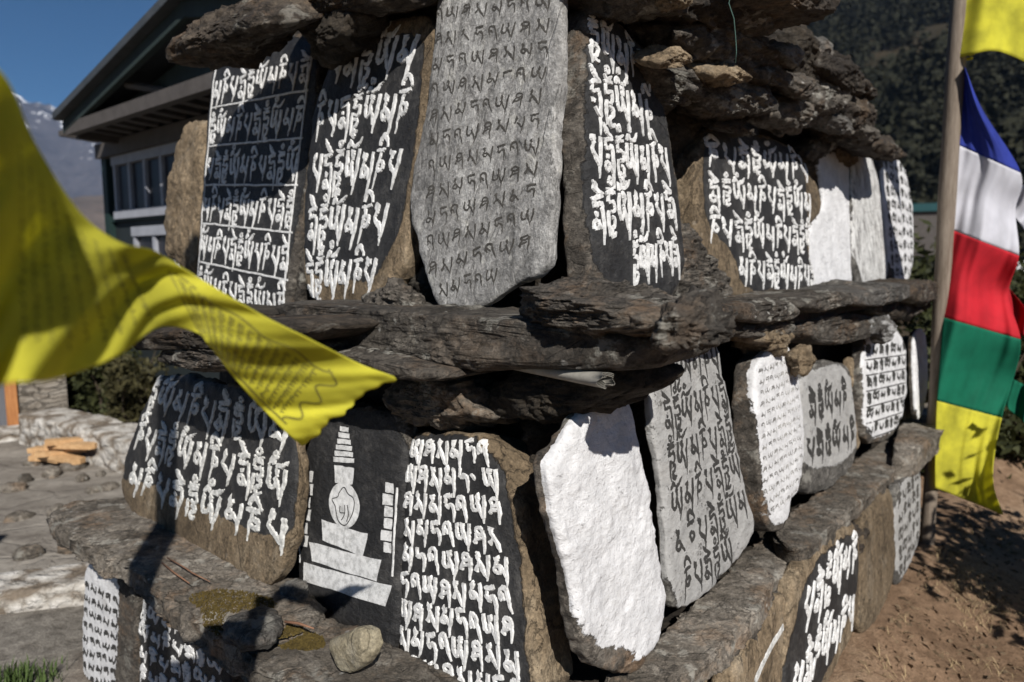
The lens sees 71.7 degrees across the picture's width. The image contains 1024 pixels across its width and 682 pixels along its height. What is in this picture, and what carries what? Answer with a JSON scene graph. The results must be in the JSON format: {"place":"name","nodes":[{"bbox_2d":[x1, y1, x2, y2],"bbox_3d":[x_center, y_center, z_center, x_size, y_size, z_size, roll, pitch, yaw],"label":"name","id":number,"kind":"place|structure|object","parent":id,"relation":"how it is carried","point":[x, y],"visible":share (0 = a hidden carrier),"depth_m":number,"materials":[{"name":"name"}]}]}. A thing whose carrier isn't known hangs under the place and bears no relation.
{"place":"outdoors","nodes":[
{"label":"outdoors","id":0,"kind":"place"},
{"bbox_2d":[0,653,67,681],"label":"grass","id":1,"kind":"structure","parent":0,"point":[15,675],"depth_m":2.52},
{"bbox_2d":[15,94,102,197],"bbox_3d":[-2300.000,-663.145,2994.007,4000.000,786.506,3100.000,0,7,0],"label":"snow mountains","id":2,"kind":"structure","parent":0,"point":[75,166],"depth_m":2479.97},
{"bbox_2d":[0,407,123,572],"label":"courtyard paving","id":3,"kind":"structure","parent":0,"point":[39,496],"depth_m":4.24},
{"bbox_2d":[12,544,44,560],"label":"rubble stone","id":4,"kind":"object","parent":3,"relation":"on","point":[26,552],"visible":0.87,"depth_m":3.40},
{"bbox_2d":[0,376,67,442],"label":"stone shed","id":5,"kind":"structure","parent":3,"relation":"on","point":[17,399],"depth_m":5.83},
{"bbox_2d":[18,408,137,473],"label":"wall","id":6,"kind":"structure","parent":3,"relation":"on","point":[112,438],"depth_m":5.11,"materials":[{"name":"stone"}]},
{"bbox_2d":[94,351,177,423],"bbox_3d":[-3.215,0.584,5.990,0.543,1.083,0.684,2,7,18],"label":"bush","id":7,"kind":"object","parent":3,"relation":"on","point":[127,399],"visible":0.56,"depth_m":5.92,"materials":[{"name":"green plant"}]},
{"bbox_2d":[0,0,157,107],"label":"sky","id":8,"kind":"structure","parent":0,"point":[48,47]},
{"bbox_2d":[70,195,105,232],"bbox_3d":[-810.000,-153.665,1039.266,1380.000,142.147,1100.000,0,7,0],"label":"brown foothills","id":9,"kind":"structure","parent":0,"point":[90,209],"depth_m":813.87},
{"bbox_2d":[0,454,1023,681],"bbox_3d":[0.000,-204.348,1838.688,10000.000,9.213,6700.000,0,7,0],"label":"ground","id":10,"kind":"structure","parent":0,"point":[49,635],"depth_m":3.00,"materials":[{"name":"soil"}]},
{"bbox_2d":[0,562,88,613],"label":"stone step","id":11,"kind":"object","parent":10,"relation":"on","point":[51,587],"visible":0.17,"depth_m":3.08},
{"bbox_2d":[67,346,143,418],"bbox_3d":[-3.607,0.364,6.273,0.762,1.455,0.751,0,7,0],"label":"bush","id":12,"kind":"object","parent":10,"relation":"on","point":[89,381],"visible":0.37,"depth_m":6.13,"materials":[{"name":"green plant"}]},
{"bbox_2d":[82,564,142,681],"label":"prayer slab","id":13,"kind":"object","parent":10,"relation":"on","point":[110,625],"depth_m":2.40,"materials":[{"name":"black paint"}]},
{"bbox_2d":[52,0,240,380],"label":"lodge","id":14,"kind":"structure","parent":10,"relation":"on","point":[134,103],"depth_m":6.05,"materials":[{"name":"white paint"}]},
{"bbox_2d":[110,141,177,218],"bbox_3d":[-3.283,-1.461,6.510,1.814,0.612,0.066,6,9,40],"label":"window","id":15,"kind":"structure","parent":14,"relation":"in","point":[140,177],"depth_m":6.65,"materials":[{"name":"glass"}]},
{"bbox_2d":[131,225,196,274],"bbox_3d":[-3.160,-0.789,6.481,1.364,0.540,0.066,6,9,40],"label":"window","id":16,"kind":"structure","parent":14,"relation":"in","point":[152,240],"depth_m":6.61,"materials":[{"name":"white paint"}]},
{"bbox_2d":[138,599,243,681],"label":"prayer slab","id":17,"kind":"object","parent":10,"relation":"on","point":[167,654],"depth_m":2.11,"materials":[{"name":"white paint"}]},
{"bbox_2d":[219,5,920,681],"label":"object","id":18,"kind":"object","parent":10,"relation":"on","point":[589,673],"visible":0.01,"depth_m":2.05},
{"bbox_2d":[46,497,250,599],"bbox_3d":[-1.147,0.655,2.319,1.107,0.085,0.420,5,8,39],"label":"ledge stone","id":19,"kind":"object","parent":18,"relation":"on","point":[115,537],"visible":0.57,"depth_m":2.21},
{"bbox_2d":[164,120,207,273],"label":"stone slab","id":20,"kind":"object","parent":18,"relation":"on","point":[185,184],"depth_m":2.93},
{"bbox_2d":[157,338,348,371],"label":"ledge stone","id":21,"kind":"object","parent":18,"relation":"on","point":[205,360],"visible":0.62,"depth_m":1.77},
{"bbox_2d":[133,314,379,350],"bbox_3d":[-0.664,-0.024,1.925,0.862,0.125,0.464,6,9,40],"label":"ledge stone","id":22,"kind":"object","parent":21,"relation":"on","point":[318,327],"visible":0.61,"depth_m":1.68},
{"bbox_2d":[330,344,504,380],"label":"ledge stone","id":23,"kind":"object","parent":21,"relation":"on","point":[400,366],"visible":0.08,"depth_m":1.54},
{"bbox_2d":[197,34,326,305],"bbox_3d":[-0.938,-0.620,2.600,0.764,1.004,0.204,6,9,41],"label":"prayer slab","id":24,"kind":"object","parent":18,"relation":"on","point":[256,164],"depth_m":2.52,"materials":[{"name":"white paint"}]},
{"bbox_2d":[294,247,314,301],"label":"stone slab","id":25,"kind":"object","parent":18,"relation":"on","point":[302,293],"depth_m":2.36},
{"bbox_2d":[298,405,417,647],"bbox_3d":[-0.412,0.458,1.869,0.456,0.587,0.134,5,8,40],"label":"prayer slab","id":26,"kind":"object","parent":18,"relation":"attached to","point":[351,548],"depth_m":1.81,"materials":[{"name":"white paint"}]},
{"bbox_2d":[361,277,425,305],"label":"rock","id":27,"kind":"object","parent":18,"relation":"on","point":[395,291],"visible":0.54,"depth_m":1.85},
{"bbox_2d":[408,266,436,302],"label":"rock","id":28,"kind":"object","parent":18,"relation":"on","point":[419,282],"visible":0.34,"depth_m":1.95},
{"bbox_2d":[400,430,572,681],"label":"prayer slab","id":29,"kind":"object","parent":18,"relation":"attached to","point":[480,596],"depth_m":1.56,"materials":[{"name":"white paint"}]},
{"bbox_2d":[382,373,519,430],"bbox_3d":[-0.152,0.134,1.728,0.399,0.177,0.229,5,8,36],"label":"rock","id":30,"kind":"object","parent":29,"relation":"on","point":[455,404],"visible":0.8,"depth_m":1.63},
{"bbox_2d":[274,299,710,371],"bbox_3d":[-0.140,-0.021,1.710,1.237,0.134,0.317,6,9,40],"label":"ledge stone","id":31,"kind":"object","parent":18,"relation":"on","point":[478,338],"visible":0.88,"depth_m":1.46,"materials":[{"name":"stone"}]},
{"bbox_2d":[303,15,436,299],"bbox_3d":[-0.431,-0.509,2.122,0.583,0.856,0.189,5,9,40],"label":"prayer slab","id":32,"kind":"object","parent":31,"relation":"on","point":[368,121],"depth_m":2.06,"materials":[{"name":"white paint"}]},
{"bbox_2d":[297,8,389,69],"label":"rock","id":33,"kind":"object","parent":32,"relation":"on","point":[335,38],"visible":0.83,"depth_m":1.99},
{"bbox_2d":[165,0,324,70],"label":"rock","id":34,"kind":"object","parent":33,"relation":"on","point":[249,34],"visible":1,"depth_m":2.03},
{"bbox_2d":[308,0,437,20],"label":"rock","id":35,"kind":"object","parent":32,"relation":"on","point":[393,9],"visible":0.53,"depth_m":1.90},
{"bbox_2d":[410,0,567,306],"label":"prayer slab","id":36,"kind":"object","parent":31,"relation":"on","point":[485,199],"depth_m":1.72,"materials":[{"name":"stone"}]},
{"bbox_2d":[516,369,614,388],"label":"rock","id":37,"kind":"object","parent":31,"relation":"on","point":[601,379],"visible":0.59,"depth_m":1.31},
{"bbox_2d":[519,275,679,337],"bbox_3d":[0.184,-0.065,1.360,0.407,0.125,0.285,5,8,38],"label":"rock","id":38,"kind":"object","parent":31,"relation":"on","point":[593,307],"visible":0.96,"depth_m":1.27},
{"bbox_2d":[650,285,735,354],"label":"rock","id":39,"kind":"object","parent":38,"relation":"on","point":[693,317],"visible":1,"depth_m":1.10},
{"bbox_2d":[429,665,581,681],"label":"ledge stone","id":40,"kind":"object","parent":18,"relation":"on","point":[441,675],"visible":0.06,"depth_m":1.58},
{"bbox_2d":[239,618,440,681],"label":"ledge stone","id":41,"kind":"object","parent":40,"relation":"on","point":[276,663],"visible":0.61,"depth_m":1.59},
{"bbox_2d":[139,569,326,677],"bbox_3d":[-0.788,0.713,1.965,0.782,0.107,0.318,6,9,42],"label":"ledge stone","id":42,"kind":"object","parent":41,"relation":"on","point":[171,605],"visible":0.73,"depth_m":1.84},
{"bbox_2d":[121,372,309,584],"bbox_3d":[-0.984,0.395,2.260,1.124,0.568,0.141,6,9,40],"label":"prayer slab","id":43,"kind":"object","parent":42,"relation":"on","point":[217,467],"depth_m":2.12,"materials":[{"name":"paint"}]},
{"bbox_2d":[189,588,276,640],"bbox_3d":[-0.746,0.688,1.831,0.239,0.035,0.192,4,8,34],"label":"moss","id":44,"kind":"object","parent":42,"relation":"on","point":[221,602],"visible":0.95,"depth_m":1.84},
{"bbox_2d":[222,604,283,651],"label":"rock","id":45,"kind":"object","parent":42,"relation":"on","point":[260,627],"visible":1,"depth_m":1.64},
{"bbox_2d":[279,578,308,599],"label":"rock","id":46,"kind":"object","parent":42,"relation":"on","point":[296,588],"visible":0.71,"depth_m":1.87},
{"bbox_2d":[277,624,325,650],"bbox_3d":[-0.504,0.704,1.692,0.128,0.032,0.090,0,7,0],"label":"moss","id":47,"kind":"object","parent":41,"relation":"on","point":[304,642],"visible":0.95,"depth_m":1.69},
{"bbox_2d":[329,625,382,672],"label":"pebble","id":48,"kind":"object","parent":41,"relation":"on","point":[357,649],"visible":1,"depth_m":1.51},
{"bbox_2d":[604,567,774,681],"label":"ledge stone","id":49,"kind":"object","parent":40,"relation":"on","point":[713,630],"visible":0.95,"depth_m":1.71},
{"bbox_2d":[521,401,643,462],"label":"rock","id":50,"kind":"object","parent":18,"relation":"on","point":[536,436],"visible":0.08,"depth_m":1.62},
{"bbox_2d":[533,405,665,672],"bbox_3d":[0.196,0.408,1.478,0.132,0.595,0.379,6,9,40],"label":"prayer slab","id":51,"kind":"object","parent":18,"relation":"attached to","point":[593,493],"depth_m":1.43,"materials":[{"name":"stone"}]},
{"bbox_2d":[485,363,684,424],"bbox_3d":[0.140,0.108,1.511,0.457,0.165,0.228,6,9,41],"label":"rock","id":52,"kind":"object","parent":51,"relation":"on","point":[530,396],"visible":0.75,"depth_m":1.42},
{"bbox_2d":[635,62,711,114],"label":"rock","id":53,"kind":"object","parent":18,"relation":"on","point":[668,87],"visible":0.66,"depth_m":1.89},
{"bbox_2d":[633,44,691,68],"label":"rock","id":54,"kind":"object","parent":53,"relation":"on","point":[657,56],"visible":1,"depth_m":1.74,"materials":[{"name":"beige stone"}]},
{"bbox_2d":[684,82,712,101],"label":"rock","id":55,"kind":"object","parent":53,"relation":"on","point":[698,91],"visible":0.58,"depth_m":1.96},
{"bbox_2d":[686,62,752,87],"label":"rock","id":56,"kind":"object","parent":55,"relation":"on","point":[724,74],"visible":0.87,"depth_m":1.93,"materials":[{"name":"beige stone"}]},
{"bbox_2d":[626,20,783,75],"bbox_3d":[0.587,-0.871,2.103,0.316,0.221,0.689,6,9,40],"label":"rock","id":57,"kind":"object","parent":56,"relation":"on","point":[699,42],"visible":0.72,"depth_m":1.90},
{"bbox_2d":[654,0,743,31],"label":"rock","id":58,"kind":"object","parent":57,"relation":"on","point":[711,15],"visible":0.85,"depth_m":1.81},
{"bbox_2d":[732,7,776,40],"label":"rock","id":59,"kind":"object","parent":57,"relation":"on","point":[765,26],"visible":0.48,"depth_m":1.95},
{"bbox_2d":[728,0,840,30],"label":"rock","id":60,"kind":"object","parent":59,"relation":"on","point":[786,13],"visible":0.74,"depth_m":1.92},
{"bbox_2d":[644,347,753,608],"bbox_3d":[0.504,0.311,1.874,0.122,0.662,0.527,5,9,40],"label":"prayer slab","id":61,"kind":"object","parent":18,"relation":"on","point":[705,519],"depth_m":1.81,"materials":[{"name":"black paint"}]},
{"bbox_2d":[722,303,737,319],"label":"ledge stone","id":62,"kind":"object","parent":18,"relation":"on","point":[732,310],"visible":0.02,"depth_m":1.75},
{"bbox_2d":[561,10,684,294],"bbox_3d":[0.278,-0.447,1.798,0.179,0.740,0.495,6,9,40],"label":"prayer slab","id":63,"kind":"object","parent":62,"relation":"on","point":[621,221],"depth_m":1.70,"materials":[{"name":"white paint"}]},
{"bbox_2d":[568,0,688,24],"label":"rock","id":64,"kind":"object","parent":63,"relation":"on","point":[625,12],"visible":0.71,"depth_m":1.65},
{"bbox_2d":[719,347,743,408],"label":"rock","id":65,"kind":"object","parent":18,"relation":"on","point":[730,357],"visible":0.2,"depth_m":2.33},
{"bbox_2d":[679,127,820,294],"bbox_3d":[0.953,-0.450,2.703,0.181,0.673,1.297,6,9,41],"label":"prayer slab","id":66,"kind":"object","parent":18,"relation":"on","point":[750,207],"depth_m":2.50,"materials":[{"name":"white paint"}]},
{"bbox_2d":[695,119,758,137],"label":"rock","id":67,"kind":"object","parent":66,"relation":"on","point":[737,128],"visible":0.82,"depth_m":2.27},
{"bbox_2d":[740,91,822,136],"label":"rock","id":68,"kind":"object","parent":66,"relation":"on","point":[791,117],"visible":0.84,"depth_m":2.50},
{"bbox_2d":[768,71,819,99],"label":"rock","id":69,"kind":"object","parent":68,"relation":"on","point":[804,87],"visible":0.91,"depth_m":2.39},
{"bbox_2d":[765,24,819,79],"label":"rock","id":70,"kind":"object","parent":69,"relation":"on","point":[804,39],"visible":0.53,"depth_m":2.42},
{"bbox_2d":[806,75,851,117],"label":"rock","id":71,"kind":"object","parent":68,"relation":"on","point":[826,99],"visible":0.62,"depth_m":2.63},
{"bbox_2d":[726,531,787,591],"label":"ledge stone","id":72,"kind":"object","parent":18,"relation":"on","point":[761,554],"visible":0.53,"depth_m":2.17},
{"bbox_2d":[719,293,799,324],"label":"ledge stone","id":73,"kind":"object","parent":18,"relation":"on","point":[759,310],"visible":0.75,"depth_m":2.00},
{"bbox_2d":[673,223,732,295],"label":"stone slab","id":74,"kind":"structure","parent":73,"relation":"on","point":[700,270],"depth_m":2.08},
{"bbox_2d":[738,288,853,312],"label":"ledge stone","id":75,"kind":"object","parent":18,"relation":"on","point":[808,301],"visible":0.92,"depth_m":2.34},
{"bbox_2d":[777,523,859,681],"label":"prayer slab","id":76,"kind":"object","parent":18,"relation":"attached to","point":[819,590],"depth_m":2.21,"materials":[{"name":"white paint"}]},
{"bbox_2d":[806,151,851,283],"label":"prayer slab","id":77,"kind":"object","parent":18,"relation":"on","point":[829,242],"depth_m":3.30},
{"bbox_2d":[792,130,838,163],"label":"rock","id":78,"kind":"object","parent":77,"relation":"on","point":[807,147],"visible":0.45,"depth_m":3.05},
{"bbox_2d":[790,312,871,344],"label":"ledge stone","id":79,"kind":"object","parent":18,"relation":"on","point":[836,329],"visible":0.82,"depth_m":2.58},
{"bbox_2d":[799,279,909,306],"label":"ledge stone","id":80,"kind":"object","parent":18,"relation":"on","point":[876,294],"visible":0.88,"depth_m":2.82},
{"bbox_2d":[849,157,887,281],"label":"prayer slab","id":81,"kind":"object","parent":18,"relation":"on","point":[869,254],"depth_m":3.69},
{"bbox_2d":[833,147,857,167],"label":"rock","id":82,"kind":"object","parent":81,"relation":"on","point":[846,159],"visible":0.2,"depth_m":3.51,"materials":[{"name":"beige stone"}]},
{"bbox_2d":[837,135,906,161],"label":"rock","id":83,"kind":"object","parent":82,"relation":"on","point":[885,148],"visible":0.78,"depth_m":3.31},
{"bbox_2d":[848,125,880,146],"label":"rock","id":84,"kind":"object","parent":83,"relation":"on","point":[867,134],"visible":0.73,"depth_m":3.04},
{"bbox_2d":[802,95,877,144],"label":"rock","id":85,"kind":"object","parent":84,"relation":"on","point":[860,113],"visible":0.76,"depth_m":2.95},
{"bbox_2d":[810,112,852,134],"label":"rock","id":86,"kind":"object","parent":85,"relation":"on","point":[838,123],"visible":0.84,"depth_m":2.78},
{"bbox_2d":[812,50,865,95],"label":"rock","id":87,"kind":"object","parent":85,"relation":"on","point":[842,72],"visible":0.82,"depth_m":2.60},
{"bbox_2d":[873,159,913,278],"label":"prayer slab","id":88,"kind":"object","parent":18,"relation":"on","point":[896,196],"depth_m":4.16,"materials":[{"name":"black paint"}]},
{"bbox_2d":[892,402,944,479],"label":"ledge stone","id":89,"kind":"object","parent":18,"relation":"on","point":[915,449],"visible":0.77,"depth_m":3.36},
{"bbox_2d":[851,330,906,443],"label":"prayer slab","id":90,"kind":"object","parent":89,"relation":"on","point":[879,391],"depth_m":3.20,"materials":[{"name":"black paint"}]},
{"bbox_2d":[868,314,897,344],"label":"rock","id":91,"kind":"object","parent":90,"relation":"on","point":[883,329],"visible":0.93,"depth_m":2.99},
{"bbox_2d":[849,302,930,321],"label":"rock","id":92,"kind":"object","parent":90,"relation":"on","point":[896,311],"visible":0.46,"depth_m":3.32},
{"bbox_2d":[866,278,937,306],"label":"ledge stone","id":93,"kind":"object","parent":92,"relation":"on","point":[923,292],"visible":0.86,"depth_m":3.39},
{"bbox_2d":[907,328,927,419],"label":"prayer slab","id":94,"kind":"object","parent":89,"relation":"on","point":[917,362],"depth_m":3.74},
{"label":"rock","id":95,"kind":"object","parent":18,"relation":"on","visible":0},
{"bbox_2d":[674,82,778,120],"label":"rock","id":96,"kind":"object","parent":95,"relation":"on","point":[737,101],"visible":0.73,"depth_m":2.13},
{"bbox_2d":[749,64,793,87],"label":"rock","id":97,"kind":"object","parent":96,"relation":"on","point":[778,76],"visible":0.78,"depth_m":2.17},
{"bbox_2d":[769,39,804,68],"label":"rock","id":98,"kind":"object","parent":97,"relation":"on","point":[791,56],"visible":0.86,"depth_m":2.17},
{"bbox_2d":[711,592,785,681],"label":"prayer slab","id":99,"kind":"object","parent":10,"relation":"on","point":[755,661],"depth_m":1.91,"materials":[{"name":"beige stone"}]},
{"bbox_2d":[852,489,895,632],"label":"stone slab","id":100,"kind":"object","parent":10,"relation":"on","point":[877,556],"depth_m":2.77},
{"bbox_2d":[836,439,895,519],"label":"ledge stone","id":101,"kind":"object","parent":100,"relation":"on","point":[869,475],"visible":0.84,"depth_m":2.99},
{"bbox_2d":[773,483,856,562],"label":"ledge stone","id":102,"kind":"object","parent":101,"relation":"on","point":[816,522],"visible":0.89,"depth_m":2.35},
{"bbox_2d":[731,348,803,531],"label":"prayer slab","id":103,"kind":"object","parent":102,"relation":"on","point":[767,421],"depth_m":2.17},
{"bbox_2d":[730,329,794,356],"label":"rock","id":104,"kind":"object","parent":103,"relation":"on","point":[774,342],"visible":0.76,"depth_m":2.16,"materials":[{"name":"beige stone"}]},
{"bbox_2d":[734,322,795,337],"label":"ledge stone","id":105,"kind":"object","parent":104,"relation":"on","point":[751,332],"visible":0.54,"depth_m":2.07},
{"bbox_2d":[785,344,816,376],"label":"rock","id":106,"kind":"object","parent":103,"relation":"on","point":[801,359],"visible":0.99,"depth_m":2.29,"materials":[{"name":"beige stone"}]},
{"bbox_2d":[797,360,856,493],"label":"prayer slab","id":107,"kind":"object","parent":102,"relation":"on","point":[830,431],"depth_m":2.66,"materials":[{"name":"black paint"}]},
{"bbox_2d":[887,472,920,584],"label":"prayer slab","id":108,"kind":"object","parent":10,"relation":"on","point":[905,492],"depth_m":3.13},
{"bbox_2d":[855,505,1023,681],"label":"leaf litter","id":109,"kind":"object","parent":10,"relation":"on","point":[971,653],"visible":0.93,"depth_m":3.21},
{"bbox_2d":[919,0,966,544],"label":"flag pole","id":110,"kind":"object","parent":10,"relation":"on","point":[951,132],"visible":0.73,"depth_m":3.54,"materials":[{"name":"brown wood"}]},
{"bbox_2d":[935,67,1023,514],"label":"prayer flag","id":111,"kind":"object","parent":110,"relation":"attached to","point":[979,387],"visible":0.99,"depth_m":3.57,"materials":[{"name":"multicoloured fabric"}]},
{"bbox_2d":[960,0,1023,60],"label":"prayer flag","id":112,"kind":"object","parent":110,"relation":"attached to","point":[993,25],"visible":0.97,"depth_m":3.38,"materials":[{"name":"yellow fabric"}]},
{"bbox_2d":[895,233,1023,469],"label":"bush","id":113,"kind":"object","parent":10,"relation":"on","point":[1016,452],"visible":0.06,"depth_m":5.53,"materials":[{"name":"green plant"}]},
{"bbox_2d":[899,277,1023,478],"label":"bush","id":114,"kind":"object","parent":10,"relation":"on","point":[1008,429],"depth_m":4.83,"materials":[{"name":"green plant"}]},
{"bbox_2d":[850,524,1023,681],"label":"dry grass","id":115,"kind":"structure","parent":0,"point":[979,615],"depth_m":3.23,"materials":[{"name":"plant"}]},
{"bbox_2d":[854,15,1020,337],"bbox_3d":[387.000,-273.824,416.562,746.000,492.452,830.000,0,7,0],"label":"hillside","id":116,"kind":"structure","parent":0,"point":[936,30],"depth_m":195.73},
{"bbox_2d":[807,0,1023,278],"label":"wood","id":117,"kind":"object","parent":116,"relation":"on","point":[907,102],"visible":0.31,"depth_m":125.58,"materials":[{"name":"green plant"}]},
{"bbox_2d":[912,203,936,255],"bbox_3d":[23.037,-6.217,39.550,2.524,2.910,1.995,3,7,25],"label":"hut","id":118,"kind":"object","parent":116,"relation":"on","point":[925,211],"visible":0.28,"depth_m":38.87,"materials":[{"name":"teal paint"}]},
{"bbox_3d":[-0.667,-0.216,0.348,0.114,3.852,0.109,0,7,0],"label":"flag pole","id":119,"kind":"object","parent":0,"visible":0},
{"bbox_2d":[0,71,395,445],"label":"prayer flag","id":120,"kind":"object","parent":119,"relation":"attached to","point":[79,291],"visible":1,"depth_m":0.61,"materials":[{"name":"yellow fabric"}]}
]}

